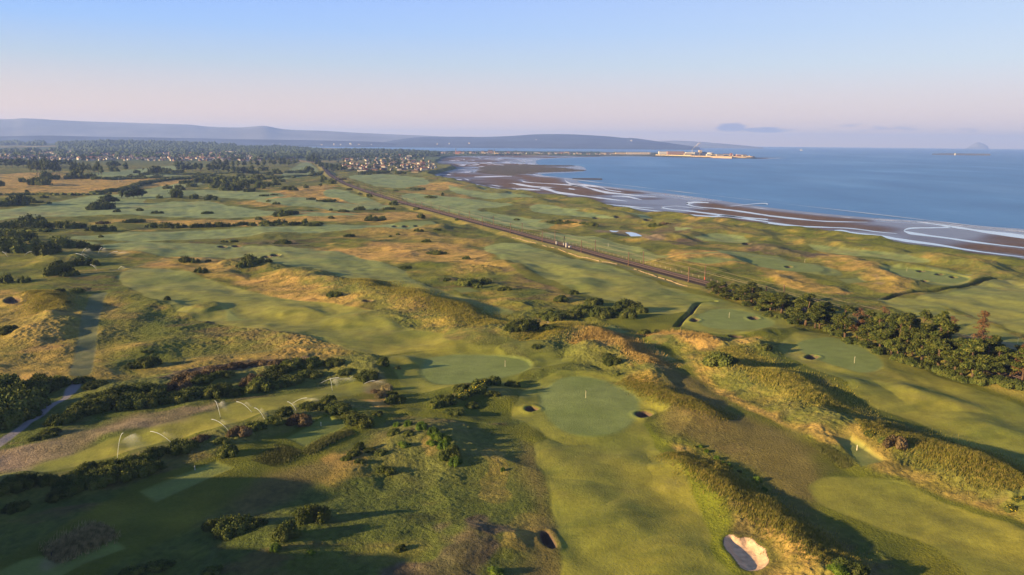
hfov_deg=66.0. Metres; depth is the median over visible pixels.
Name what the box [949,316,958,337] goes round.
dead pine
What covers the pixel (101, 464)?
gorse bush
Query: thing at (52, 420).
gorse bush
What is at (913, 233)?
tidal channel
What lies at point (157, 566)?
gorse bush
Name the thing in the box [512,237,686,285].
stone wall
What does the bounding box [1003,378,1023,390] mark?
scrub bush
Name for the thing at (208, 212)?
gorse bush
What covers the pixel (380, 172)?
gorse bush
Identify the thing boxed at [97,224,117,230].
gorse bush
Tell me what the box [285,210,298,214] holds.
gorse bush
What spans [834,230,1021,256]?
tidal channel
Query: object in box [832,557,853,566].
gorse bush
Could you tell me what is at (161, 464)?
gorse bush
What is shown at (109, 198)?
broadleaf tree
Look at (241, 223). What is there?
gorse bush
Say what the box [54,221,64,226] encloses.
gorse bush
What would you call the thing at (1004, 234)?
tidal channel
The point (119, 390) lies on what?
gorse bush
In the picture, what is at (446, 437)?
broom
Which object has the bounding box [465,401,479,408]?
gorse bush
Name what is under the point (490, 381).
gorse bush
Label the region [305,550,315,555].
broom
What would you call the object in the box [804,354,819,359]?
sand bunker
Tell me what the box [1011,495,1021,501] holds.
gorse bush
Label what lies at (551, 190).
tidal channel
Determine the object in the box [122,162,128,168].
broadleaf tree
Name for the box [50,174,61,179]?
gorse bush
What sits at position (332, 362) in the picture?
gorse bush
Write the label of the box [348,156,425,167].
town houses
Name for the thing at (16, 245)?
gorse bush
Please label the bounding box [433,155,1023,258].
beach
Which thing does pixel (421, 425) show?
broom
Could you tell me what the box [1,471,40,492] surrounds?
gorse bush
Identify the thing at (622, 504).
fairway
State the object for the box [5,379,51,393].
gorse bush
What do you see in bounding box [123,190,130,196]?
broadleaf tree
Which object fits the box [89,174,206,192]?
hedge
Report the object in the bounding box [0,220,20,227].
gorse bush
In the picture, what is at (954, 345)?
pine tree
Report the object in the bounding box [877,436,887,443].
gorse bush
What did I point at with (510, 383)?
gorse bush
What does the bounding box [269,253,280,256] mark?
sand bunker
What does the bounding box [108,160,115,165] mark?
broadleaf tree
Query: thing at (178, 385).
gorse bush
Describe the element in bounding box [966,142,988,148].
hills
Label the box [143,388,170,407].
gorse bush
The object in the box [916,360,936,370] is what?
scrub bush
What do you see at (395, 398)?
gorse bush
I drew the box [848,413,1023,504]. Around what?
dune grass
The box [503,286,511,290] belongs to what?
gorse bush
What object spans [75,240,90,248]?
gorse bush
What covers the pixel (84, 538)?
marram grass
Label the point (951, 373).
scrub bush
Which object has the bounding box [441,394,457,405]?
gorse bush
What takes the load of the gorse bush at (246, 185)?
on the ground at (476, 511)
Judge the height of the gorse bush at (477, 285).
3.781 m
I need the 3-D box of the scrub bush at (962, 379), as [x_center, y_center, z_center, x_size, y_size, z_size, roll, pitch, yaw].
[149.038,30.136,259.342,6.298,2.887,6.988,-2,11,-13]
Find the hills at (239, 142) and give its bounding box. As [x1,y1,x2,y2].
[0,136,397,146]
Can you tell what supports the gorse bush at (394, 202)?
on the ground at (476, 511)
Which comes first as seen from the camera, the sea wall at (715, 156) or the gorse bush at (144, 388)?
the gorse bush at (144, 388)
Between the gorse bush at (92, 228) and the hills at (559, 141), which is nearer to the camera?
the gorse bush at (92, 228)
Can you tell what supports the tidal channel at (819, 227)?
on the beach
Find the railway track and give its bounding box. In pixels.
[314,162,1021,378]
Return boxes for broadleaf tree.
[6,158,15,165]
[12,157,20,165]
[20,159,26,167]
[102,194,116,201]
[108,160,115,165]
[118,189,124,196]
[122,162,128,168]
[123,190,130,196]
[129,188,137,196]
[134,187,140,195]
[139,188,146,195]
[174,161,179,168]
[241,166,246,173]
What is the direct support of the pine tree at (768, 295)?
on the ground at (476, 511)
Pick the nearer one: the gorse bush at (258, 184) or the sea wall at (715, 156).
the gorse bush at (258, 184)
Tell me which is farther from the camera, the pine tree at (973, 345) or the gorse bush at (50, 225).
the gorse bush at (50, 225)
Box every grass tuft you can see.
[375,390,387,398]
[380,382,392,390]
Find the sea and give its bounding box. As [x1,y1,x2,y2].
[296,146,1023,228]
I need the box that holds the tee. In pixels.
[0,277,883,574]
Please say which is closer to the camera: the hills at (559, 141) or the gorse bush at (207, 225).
the gorse bush at (207, 225)
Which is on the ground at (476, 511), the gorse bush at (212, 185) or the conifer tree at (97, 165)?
the gorse bush at (212, 185)
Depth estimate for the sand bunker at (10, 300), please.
363.52 m
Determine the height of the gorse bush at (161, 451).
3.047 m
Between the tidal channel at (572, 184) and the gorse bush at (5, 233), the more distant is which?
the tidal channel at (572, 184)
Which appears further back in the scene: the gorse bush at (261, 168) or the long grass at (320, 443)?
the gorse bush at (261, 168)
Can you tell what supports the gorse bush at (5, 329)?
on the ground at (476, 511)
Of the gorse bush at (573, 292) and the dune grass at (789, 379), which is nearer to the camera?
the dune grass at (789, 379)
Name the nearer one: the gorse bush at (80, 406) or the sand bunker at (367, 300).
the gorse bush at (80, 406)
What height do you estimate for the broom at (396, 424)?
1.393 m
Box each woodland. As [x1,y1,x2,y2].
[0,139,329,159]
[305,148,443,158]
[440,151,614,155]
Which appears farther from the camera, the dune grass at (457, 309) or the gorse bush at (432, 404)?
the dune grass at (457, 309)
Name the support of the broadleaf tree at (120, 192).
on the fairway
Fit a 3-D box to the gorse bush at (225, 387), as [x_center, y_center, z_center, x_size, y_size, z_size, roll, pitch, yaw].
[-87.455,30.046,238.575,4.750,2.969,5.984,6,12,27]
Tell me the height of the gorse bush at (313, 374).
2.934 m
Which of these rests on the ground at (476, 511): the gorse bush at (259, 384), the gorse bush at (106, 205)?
the gorse bush at (259, 384)
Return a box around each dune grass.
[5,289,89,318]
[324,277,522,332]
[498,320,619,341]
[561,325,682,367]
[607,370,744,423]
[640,328,728,340]
[647,449,876,570]
[684,341,891,417]
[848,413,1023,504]
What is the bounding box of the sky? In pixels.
[0,0,1023,148]
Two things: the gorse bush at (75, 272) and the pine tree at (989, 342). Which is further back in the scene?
the gorse bush at (75, 272)
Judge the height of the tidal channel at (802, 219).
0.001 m
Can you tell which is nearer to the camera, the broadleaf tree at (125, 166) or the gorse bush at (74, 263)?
the gorse bush at (74, 263)
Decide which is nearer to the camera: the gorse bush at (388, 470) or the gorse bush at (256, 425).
the gorse bush at (388, 470)
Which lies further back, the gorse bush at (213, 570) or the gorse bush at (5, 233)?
the gorse bush at (5, 233)
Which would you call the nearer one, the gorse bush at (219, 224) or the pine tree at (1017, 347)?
the pine tree at (1017, 347)
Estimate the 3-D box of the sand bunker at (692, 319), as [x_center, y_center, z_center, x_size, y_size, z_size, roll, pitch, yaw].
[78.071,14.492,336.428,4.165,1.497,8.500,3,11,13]
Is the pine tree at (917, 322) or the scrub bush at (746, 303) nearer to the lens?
the pine tree at (917, 322)
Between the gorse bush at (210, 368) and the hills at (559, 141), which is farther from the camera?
the hills at (559, 141)
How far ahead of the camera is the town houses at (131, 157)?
3017.67 m
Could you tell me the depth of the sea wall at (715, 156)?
4615.20 m
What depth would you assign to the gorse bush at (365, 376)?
248.63 m
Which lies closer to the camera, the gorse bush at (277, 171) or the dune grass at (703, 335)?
the dune grass at (703, 335)
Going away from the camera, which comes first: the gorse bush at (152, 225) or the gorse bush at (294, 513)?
the gorse bush at (294, 513)
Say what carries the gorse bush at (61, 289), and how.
on the ground at (476, 511)
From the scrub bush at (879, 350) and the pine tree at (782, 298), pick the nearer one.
the scrub bush at (879, 350)
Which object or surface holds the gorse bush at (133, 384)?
on the ground at (476, 511)
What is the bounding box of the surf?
[564,178,1018,231]
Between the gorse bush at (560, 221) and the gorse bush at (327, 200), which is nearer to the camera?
the gorse bush at (560, 221)
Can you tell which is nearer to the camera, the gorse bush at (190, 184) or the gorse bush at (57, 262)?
the gorse bush at (57, 262)
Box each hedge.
[0,191,111,195]
[0,225,50,231]
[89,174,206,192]
[105,175,295,179]
[150,171,266,174]
[253,170,323,178]
[258,222,322,225]
[343,170,429,172]
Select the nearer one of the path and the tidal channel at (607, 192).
the path
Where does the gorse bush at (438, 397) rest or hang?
on the ground at (476, 511)
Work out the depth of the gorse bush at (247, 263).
461.56 m
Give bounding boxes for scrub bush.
[728,295,739,299]
[741,300,754,305]
[753,304,767,310]
[762,311,775,316]
[773,313,788,318]
[786,318,801,324]
[822,325,834,332]
[829,330,843,336]
[841,336,859,344]
[857,339,877,347]
[869,346,889,354]
[889,353,908,360]
[897,356,921,366]
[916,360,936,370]
[930,364,952,375]
[944,369,963,378]
[951,375,969,383]
[969,375,990,386]
[989,374,1012,386]
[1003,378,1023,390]
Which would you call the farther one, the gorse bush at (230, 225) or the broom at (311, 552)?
the gorse bush at (230, 225)
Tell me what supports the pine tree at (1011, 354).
on the ground at (476, 511)
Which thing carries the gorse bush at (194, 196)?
on the ground at (476, 511)
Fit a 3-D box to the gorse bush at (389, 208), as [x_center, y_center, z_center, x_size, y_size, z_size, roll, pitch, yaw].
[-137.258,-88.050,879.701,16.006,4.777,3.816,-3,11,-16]
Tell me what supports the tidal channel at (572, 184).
on the beach
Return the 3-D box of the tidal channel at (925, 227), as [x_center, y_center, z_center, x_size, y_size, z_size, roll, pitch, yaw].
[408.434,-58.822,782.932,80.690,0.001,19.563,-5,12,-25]
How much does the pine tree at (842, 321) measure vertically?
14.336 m
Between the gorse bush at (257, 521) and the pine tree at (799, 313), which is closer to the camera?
the gorse bush at (257, 521)
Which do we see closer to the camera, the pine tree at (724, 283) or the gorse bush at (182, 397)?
the gorse bush at (182, 397)
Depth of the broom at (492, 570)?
139.63 m
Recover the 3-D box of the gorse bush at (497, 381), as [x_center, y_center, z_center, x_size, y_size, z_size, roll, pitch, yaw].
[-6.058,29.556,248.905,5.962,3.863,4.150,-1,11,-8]
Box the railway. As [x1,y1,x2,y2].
[301,160,1021,379]
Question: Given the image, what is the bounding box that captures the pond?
[625,232,640,235]
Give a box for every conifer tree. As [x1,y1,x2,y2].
[29,161,34,172]
[34,161,38,172]
[40,158,47,169]
[81,162,86,171]
[93,161,99,174]
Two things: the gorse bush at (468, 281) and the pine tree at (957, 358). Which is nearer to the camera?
the pine tree at (957, 358)
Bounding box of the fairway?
[0,162,1023,574]
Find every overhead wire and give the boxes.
[353,183,839,306]
[391,192,1019,348]
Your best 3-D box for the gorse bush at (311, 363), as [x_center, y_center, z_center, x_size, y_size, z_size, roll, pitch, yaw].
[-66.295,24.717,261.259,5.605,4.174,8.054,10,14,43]
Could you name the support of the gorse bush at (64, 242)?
on the ground at (476, 511)
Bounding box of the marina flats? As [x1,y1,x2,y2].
[626,152,649,153]
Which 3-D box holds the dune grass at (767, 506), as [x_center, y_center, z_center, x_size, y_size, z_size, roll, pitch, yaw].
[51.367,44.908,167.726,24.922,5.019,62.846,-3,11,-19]
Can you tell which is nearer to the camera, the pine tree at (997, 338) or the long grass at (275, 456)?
the long grass at (275, 456)
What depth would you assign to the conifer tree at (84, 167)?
1669.97 m
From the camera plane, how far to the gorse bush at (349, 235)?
621.90 m
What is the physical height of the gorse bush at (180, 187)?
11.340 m
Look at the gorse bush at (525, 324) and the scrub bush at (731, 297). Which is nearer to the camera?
the gorse bush at (525, 324)
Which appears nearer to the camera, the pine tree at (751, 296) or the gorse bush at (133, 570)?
the gorse bush at (133, 570)
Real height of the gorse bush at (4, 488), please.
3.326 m
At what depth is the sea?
1924.89 m
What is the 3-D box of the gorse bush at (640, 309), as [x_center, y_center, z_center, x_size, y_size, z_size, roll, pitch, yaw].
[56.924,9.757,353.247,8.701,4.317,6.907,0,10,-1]
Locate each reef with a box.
[475,164,585,175]
[572,178,601,179]
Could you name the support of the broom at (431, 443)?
on the ground at (476, 511)
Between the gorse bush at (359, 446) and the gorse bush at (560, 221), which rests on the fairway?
the gorse bush at (560, 221)
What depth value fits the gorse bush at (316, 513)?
155.81 m
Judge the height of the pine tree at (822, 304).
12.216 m
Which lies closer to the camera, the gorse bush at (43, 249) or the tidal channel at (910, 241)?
the gorse bush at (43, 249)
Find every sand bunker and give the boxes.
[3,296,22,303]
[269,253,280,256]
[362,299,373,301]
[523,404,539,411]
[538,529,557,548]
[634,410,652,417]
[690,317,699,321]
[722,534,769,570]
[728,334,743,337]
[748,316,759,319]
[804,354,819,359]
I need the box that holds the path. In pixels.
[0,238,683,447]
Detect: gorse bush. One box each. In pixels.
[0,199,11,206]
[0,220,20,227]
[0,228,18,238]
[0,236,11,246]
[0,236,44,253]
[0,273,14,283]
[0,325,18,334]
[0,373,21,381]
[0,374,18,391]
[0,384,51,411]
[0,406,25,430]
[0,482,11,496]
[0,499,30,514]
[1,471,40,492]
[3,195,20,203]
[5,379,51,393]
[6,193,30,205]
[10,221,31,229]
[10,231,38,240]
[12,213,46,224]
[14,275,31,283]
[15,407,43,421]
[18,177,26,181]
[26,221,54,229]
[26,434,52,442]
[27,175,39,184]
[28,372,46,379]
[29,241,62,255]
[31,375,64,392]
[34,176,52,185]
[36,170,52,179]
[36,427,60,436]
[38,473,59,486]
[41,263,74,276]
[42,412,75,426]
[45,234,78,248]
[45,375,71,385]
[45,486,66,502]
[49,259,62,265]
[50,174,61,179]
[51,477,86,496]
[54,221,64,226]
[55,288,66,291]
[57,220,79,228]
[59,272,72,276]
[60,260,80,265]
[60,468,83,481]
[62,410,85,420]
[64,399,95,414]
[64,475,99,494]
[69,173,74,178]
[70,167,82,178]
[70,287,85,292]
[71,270,80,275]
[71,376,95,384]
[73,255,92,265]
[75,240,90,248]
[77,461,96,473]
[78,223,86,227]
[79,389,109,401]
[80,172,94,178]
[80,380,108,390]
[83,244,102,250]
[83,468,119,487]
[84,224,99,230]
[85,204,101,209]
[88,260,99,265]
[88,394,131,413]
[90,175,101,179]
[90,200,102,204]
[95,220,110,223]
[95,457,123,470]
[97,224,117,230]
[97,463,139,482]
[99,202,115,209]
[99,384,132,396]
[108,165,119,171]
[117,564,145,574]
[119,454,139,463]
[120,218,145,222]
[120,392,149,409]
[124,362,137,368]
[125,381,150,387]
[126,459,158,479]
[128,382,167,394]
[134,355,162,368]
[134,452,158,461]
[139,446,165,456]
[142,166,168,173]
[143,222,157,227]
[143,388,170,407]
[144,559,175,572]
[150,210,163,213]
[154,460,167,469]
[157,222,174,227]
[162,168,175,173]
[162,185,172,188]
[164,380,192,391]
[165,438,198,456]
[168,223,188,228]
[169,190,183,197]
[169,389,200,404]
[171,371,200,380]
[174,185,185,189]
[175,386,206,394]
[178,255,191,262]
[179,179,193,183]
[185,181,198,186]
[188,258,199,262]
[189,193,198,198]
[189,223,203,227]
[190,177,203,182]
[190,373,214,384]
[191,434,210,441]
[193,266,207,272]
[193,370,208,374]
[201,177,212,183]
[201,194,218,199]
[201,211,214,213]
[201,384,223,398]
[201,518,219,531]
[201,565,223,574]
[203,222,213,227]
[203,365,226,372]
[208,181,217,187]
[210,370,235,378]
[211,513,251,540]
[212,221,226,226]
[213,174,228,183]
[213,437,230,444]
[215,443,238,458]
[216,382,232,390]
[218,185,226,190]
[222,362,247,369]
[224,387,244,397]
[225,223,236,226]
[225,425,252,437]
[227,175,236,181]
[227,183,242,190]
[233,178,245,183]
[235,181,250,187]
[235,221,249,225]
[235,261,243,267]
[238,379,251,386]
[240,253,258,262]
[241,373,265,380]
[243,187,256,191]
[243,420,267,431]
[244,259,256,266]
[244,375,273,393]
[244,515,267,529]
[246,178,258,183]
[246,222,256,225]
[246,360,269,366]
[249,170,259,173]
[251,258,263,263]
[252,181,266,188]
[256,173,265,179]
[257,165,269,170]
[258,220,272,224]
[260,369,284,380]
[263,415,283,425]
[266,182,274,186]
[266,364,290,372]
[267,359,288,364]
[270,209,292,216]
[271,378,291,389]
[271,519,302,542]
[272,168,282,173]
[272,218,287,223]
[275,239,292,243]
[275,406,293,416]
[280,357,306,370]
[280,374,304,384]
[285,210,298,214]
[285,412,313,426]
[286,221,301,225]
[287,185,298,190]
[292,507,306,516]
[294,169,308,172]
[295,503,331,524]
[296,369,324,378]
[297,401,313,409]
[302,222,320,225]
[302,356,324,368]
[304,165,314,171]
[305,403,324,410]
[316,198,338,201]
[319,394,336,405]
[322,357,345,366]
[323,400,351,414]
[326,290,342,297]
[327,178,337,183]
[336,367,354,375]
[337,209,349,211]
[340,410,357,417]
[340,455,351,460]
[342,234,354,236]
[343,412,374,428]
[346,450,361,456]
[352,441,365,450]
[353,205,365,210]
[354,458,365,463]
[357,368,378,382]
[358,171,371,174]
[363,446,375,452]
[364,214,377,218]
[364,218,385,220]
[370,389,380,392]
[371,170,389,173]
[372,411,382,415]
[374,449,387,456]
[374,464,395,475]
[376,357,389,366]
[382,207,395,209]
[384,394,405,404]
[386,427,399,436]
[387,391,398,396]
[388,199,398,204]
[394,543,406,552]
[397,265,411,268]
[403,430,413,436]
[416,212,425,218]
[424,195,437,197]
[425,250,449,254]
[425,400,444,408]
[432,394,443,400]
[437,447,461,461]
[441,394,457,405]
[442,407,464,415]
[446,444,459,451]
[452,383,469,392]
[453,277,482,286]
[454,388,472,399]
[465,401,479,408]
[468,378,487,393]
[474,283,482,288]
[478,378,492,385]
[479,277,491,284]
[484,390,501,396]
[487,375,501,385]
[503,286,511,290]
[503,324,519,331]
[504,380,520,387]
[505,318,540,331]
[531,343,541,348]
[533,312,546,317]
[540,312,564,321]
[541,309,553,312]
[545,325,564,330]
[548,219,568,224]
[553,295,568,301]
[555,309,572,318]
[567,310,584,318]
[568,289,578,294]
[570,304,589,313]
[584,297,603,305]
[585,222,598,226]
[587,304,600,310]
[588,306,611,318]
[601,353,611,359]
[602,306,613,312]
[602,355,621,365]
[611,313,618,317]
[612,298,642,311]
[618,307,636,318]
[630,304,648,312]
[638,328,650,334]
[648,222,662,226]
[701,350,735,367]
[757,343,772,350]
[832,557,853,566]
[843,562,870,574]
[863,430,875,436]
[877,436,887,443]
[882,435,907,449]
[1003,504,1017,512]
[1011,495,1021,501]
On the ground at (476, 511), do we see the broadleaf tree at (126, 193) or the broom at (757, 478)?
the broom at (757, 478)
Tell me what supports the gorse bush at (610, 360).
on the ground at (476, 511)
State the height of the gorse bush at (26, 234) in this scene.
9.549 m
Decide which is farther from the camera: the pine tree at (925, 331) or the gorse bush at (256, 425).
the pine tree at (925, 331)
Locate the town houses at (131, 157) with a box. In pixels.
[0,150,295,160]
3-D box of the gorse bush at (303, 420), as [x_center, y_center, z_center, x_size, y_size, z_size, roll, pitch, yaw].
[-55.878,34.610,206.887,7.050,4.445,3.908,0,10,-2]
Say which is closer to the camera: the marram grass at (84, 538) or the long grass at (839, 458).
the marram grass at (84, 538)
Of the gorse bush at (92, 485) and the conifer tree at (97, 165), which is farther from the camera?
the conifer tree at (97, 165)
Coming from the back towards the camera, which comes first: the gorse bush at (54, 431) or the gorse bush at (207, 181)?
the gorse bush at (207, 181)
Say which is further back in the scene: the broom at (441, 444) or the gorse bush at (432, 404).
the gorse bush at (432, 404)
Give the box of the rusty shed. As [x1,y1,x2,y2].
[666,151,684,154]
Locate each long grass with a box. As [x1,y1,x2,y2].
[252,442,310,466]
[298,428,357,454]
[811,442,855,468]
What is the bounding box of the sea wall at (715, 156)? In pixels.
[692,156,732,157]
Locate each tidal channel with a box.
[513,183,551,187]
[523,181,654,196]
[540,188,622,200]
[565,180,620,191]
[609,204,646,207]
[661,207,767,219]
[686,203,767,215]
[690,214,767,221]
[768,215,845,221]
[768,222,896,233]
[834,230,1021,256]
[904,227,950,230]
[904,231,1023,247]
[942,225,1023,238]
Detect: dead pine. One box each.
[848,308,866,337]
[881,306,889,321]
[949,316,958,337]
[971,311,993,370]
[1011,338,1023,379]
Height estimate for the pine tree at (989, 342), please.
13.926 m
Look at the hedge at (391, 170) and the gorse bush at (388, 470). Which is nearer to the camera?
the gorse bush at (388, 470)
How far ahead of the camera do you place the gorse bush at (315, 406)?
215.79 m
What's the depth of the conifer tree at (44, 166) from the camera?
1673.77 m
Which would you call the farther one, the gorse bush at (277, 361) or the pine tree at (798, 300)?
the pine tree at (798, 300)
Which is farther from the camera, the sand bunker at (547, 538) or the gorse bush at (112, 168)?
the gorse bush at (112, 168)
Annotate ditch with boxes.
[675,301,716,326]
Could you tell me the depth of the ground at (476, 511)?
231.34 m
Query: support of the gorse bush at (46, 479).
on the ground at (476, 511)
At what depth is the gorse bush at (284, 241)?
591.04 m
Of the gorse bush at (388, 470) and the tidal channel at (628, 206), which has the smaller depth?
the gorse bush at (388, 470)
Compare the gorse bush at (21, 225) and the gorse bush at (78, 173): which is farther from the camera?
the gorse bush at (78, 173)
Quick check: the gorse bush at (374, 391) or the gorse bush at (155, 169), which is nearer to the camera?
the gorse bush at (374, 391)
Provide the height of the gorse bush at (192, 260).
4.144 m
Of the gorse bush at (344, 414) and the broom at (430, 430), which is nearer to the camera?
the broom at (430, 430)
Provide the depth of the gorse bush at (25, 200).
905.89 m
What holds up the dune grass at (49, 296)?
on the ground at (476, 511)
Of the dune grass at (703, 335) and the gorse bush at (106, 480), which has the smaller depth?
the gorse bush at (106, 480)
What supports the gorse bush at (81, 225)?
on the ground at (476, 511)
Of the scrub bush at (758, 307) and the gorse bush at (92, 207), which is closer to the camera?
the scrub bush at (758, 307)
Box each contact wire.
[347,180,959,338]
[372,189,952,339]
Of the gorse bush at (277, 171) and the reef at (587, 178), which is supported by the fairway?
the gorse bush at (277, 171)
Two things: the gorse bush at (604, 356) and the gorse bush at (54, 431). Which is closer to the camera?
the gorse bush at (54, 431)
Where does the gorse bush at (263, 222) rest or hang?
on the ground at (476, 511)
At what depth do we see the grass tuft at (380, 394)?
232.20 m
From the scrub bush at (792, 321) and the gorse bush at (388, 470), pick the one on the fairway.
the scrub bush at (792, 321)
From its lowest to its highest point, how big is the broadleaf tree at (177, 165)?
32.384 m
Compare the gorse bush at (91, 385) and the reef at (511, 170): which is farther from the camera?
the reef at (511, 170)
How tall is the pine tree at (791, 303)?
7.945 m
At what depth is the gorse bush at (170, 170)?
1735.36 m
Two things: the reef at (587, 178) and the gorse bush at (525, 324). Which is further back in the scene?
the reef at (587, 178)
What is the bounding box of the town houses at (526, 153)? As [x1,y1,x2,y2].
[441,152,611,154]
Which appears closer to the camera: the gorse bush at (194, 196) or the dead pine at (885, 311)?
the dead pine at (885, 311)
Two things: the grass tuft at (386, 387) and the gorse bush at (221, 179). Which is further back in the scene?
the gorse bush at (221, 179)
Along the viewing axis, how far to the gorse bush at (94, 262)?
480.85 m
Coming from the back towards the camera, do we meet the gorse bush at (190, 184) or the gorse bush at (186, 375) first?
the gorse bush at (190, 184)
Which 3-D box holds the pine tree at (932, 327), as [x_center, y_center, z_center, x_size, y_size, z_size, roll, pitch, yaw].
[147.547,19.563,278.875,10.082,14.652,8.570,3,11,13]
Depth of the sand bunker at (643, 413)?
222.88 m
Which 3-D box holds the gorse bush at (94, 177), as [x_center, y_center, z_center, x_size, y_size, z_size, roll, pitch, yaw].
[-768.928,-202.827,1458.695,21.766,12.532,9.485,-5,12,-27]
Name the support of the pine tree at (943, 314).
on the ground at (476, 511)
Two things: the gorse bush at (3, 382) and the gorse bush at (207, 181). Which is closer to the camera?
the gorse bush at (3, 382)
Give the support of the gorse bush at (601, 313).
on the ground at (476, 511)
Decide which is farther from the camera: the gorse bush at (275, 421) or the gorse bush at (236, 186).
the gorse bush at (236, 186)
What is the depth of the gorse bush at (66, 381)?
244.96 m
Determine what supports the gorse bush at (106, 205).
on the fairway
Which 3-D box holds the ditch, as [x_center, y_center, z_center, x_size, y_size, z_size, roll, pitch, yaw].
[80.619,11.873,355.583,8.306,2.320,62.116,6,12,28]
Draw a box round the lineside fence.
[378,192,728,283]
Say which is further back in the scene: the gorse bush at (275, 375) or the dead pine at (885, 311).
the dead pine at (885, 311)
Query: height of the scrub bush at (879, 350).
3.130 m
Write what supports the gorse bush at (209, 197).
on the ground at (476, 511)
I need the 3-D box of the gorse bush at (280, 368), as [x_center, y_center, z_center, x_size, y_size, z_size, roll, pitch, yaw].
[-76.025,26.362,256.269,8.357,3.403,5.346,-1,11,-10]
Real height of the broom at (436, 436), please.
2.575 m
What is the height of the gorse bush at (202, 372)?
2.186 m
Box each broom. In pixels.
[268,542,282,552]
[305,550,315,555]
[393,422,401,426]
[398,441,410,448]
[403,419,412,426]
[415,420,427,430]
[426,426,439,435]
[426,439,437,446]
[430,430,445,440]
[436,440,449,449]
[442,434,450,440]
[448,455,463,466]
[487,565,504,574]
[752,476,762,482]
[826,563,849,574]
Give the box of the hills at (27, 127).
[0,118,444,141]
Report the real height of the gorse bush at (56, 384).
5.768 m
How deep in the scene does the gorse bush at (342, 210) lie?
835.47 m
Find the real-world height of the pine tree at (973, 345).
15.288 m
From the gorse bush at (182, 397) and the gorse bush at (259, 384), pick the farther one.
the gorse bush at (259, 384)
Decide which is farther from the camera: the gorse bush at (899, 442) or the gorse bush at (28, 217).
the gorse bush at (28, 217)
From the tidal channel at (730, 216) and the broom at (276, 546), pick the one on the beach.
the tidal channel at (730, 216)
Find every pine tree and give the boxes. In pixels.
[705,281,717,290]
[713,283,724,294]
[715,281,729,292]
[719,290,732,298]
[727,283,738,293]
[732,281,761,302]
[735,284,751,300]
[749,287,765,296]
[756,291,769,306]
[757,291,776,310]
[767,292,795,313]
[781,298,794,309]
[785,293,825,325]
[787,298,805,319]
[807,303,825,327]
[812,301,831,328]
[821,302,836,317]
[824,306,847,323]
[831,304,857,337]
[854,310,881,340]
[855,315,871,326]
[866,313,893,346]
[872,319,886,340]
[876,313,907,354]
[882,318,912,353]
[895,312,921,354]
[903,318,922,355]
[904,309,938,359]
[917,318,960,365]
[925,323,945,356]
[930,329,958,365]
[933,311,955,339]
[941,342,970,369]
[942,338,978,375]
[953,337,994,377]
[964,338,1001,374]
[988,346,1020,374]
[990,334,1006,354]
[1003,349,1022,375]
[1004,344,1020,366]
[1012,345,1023,368]
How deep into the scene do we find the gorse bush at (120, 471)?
172.43 m
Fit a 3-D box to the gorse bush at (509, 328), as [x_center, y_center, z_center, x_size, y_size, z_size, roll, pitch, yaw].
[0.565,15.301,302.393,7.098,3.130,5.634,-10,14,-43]
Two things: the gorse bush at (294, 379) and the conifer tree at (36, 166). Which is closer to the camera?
the gorse bush at (294, 379)
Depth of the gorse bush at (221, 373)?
247.47 m
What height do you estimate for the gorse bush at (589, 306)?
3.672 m
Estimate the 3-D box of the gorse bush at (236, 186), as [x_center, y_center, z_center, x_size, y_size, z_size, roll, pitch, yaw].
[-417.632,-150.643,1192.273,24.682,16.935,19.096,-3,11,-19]
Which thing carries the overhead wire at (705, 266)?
attached to the catenary mast
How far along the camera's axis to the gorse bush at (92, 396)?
223.89 m
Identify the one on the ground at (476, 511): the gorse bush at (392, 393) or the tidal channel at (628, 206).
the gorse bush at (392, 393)
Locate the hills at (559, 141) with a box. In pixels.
[386,134,699,149]
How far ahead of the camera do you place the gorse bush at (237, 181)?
1335.47 m
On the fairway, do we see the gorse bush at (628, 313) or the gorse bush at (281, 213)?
the gorse bush at (281, 213)
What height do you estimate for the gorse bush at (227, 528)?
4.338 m
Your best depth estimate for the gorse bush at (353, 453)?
186.80 m
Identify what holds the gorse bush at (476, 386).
on the ground at (476, 511)
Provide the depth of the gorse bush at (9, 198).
903.18 m
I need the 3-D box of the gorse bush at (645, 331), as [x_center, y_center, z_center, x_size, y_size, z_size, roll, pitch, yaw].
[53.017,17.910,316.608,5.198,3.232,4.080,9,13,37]
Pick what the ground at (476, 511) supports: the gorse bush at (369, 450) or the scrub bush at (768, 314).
the gorse bush at (369, 450)
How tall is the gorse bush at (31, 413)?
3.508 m
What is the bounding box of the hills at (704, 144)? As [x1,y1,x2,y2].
[659,141,762,148]
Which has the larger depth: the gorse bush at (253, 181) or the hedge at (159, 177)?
the hedge at (159, 177)
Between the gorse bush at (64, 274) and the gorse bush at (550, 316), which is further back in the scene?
the gorse bush at (64, 274)
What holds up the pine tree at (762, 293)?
on the ground at (476, 511)
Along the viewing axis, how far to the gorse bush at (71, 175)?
1464.08 m
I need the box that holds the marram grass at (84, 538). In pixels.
[38,517,120,564]
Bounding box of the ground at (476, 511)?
[0,143,1023,574]
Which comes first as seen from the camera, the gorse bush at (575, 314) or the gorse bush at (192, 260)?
the gorse bush at (575, 314)

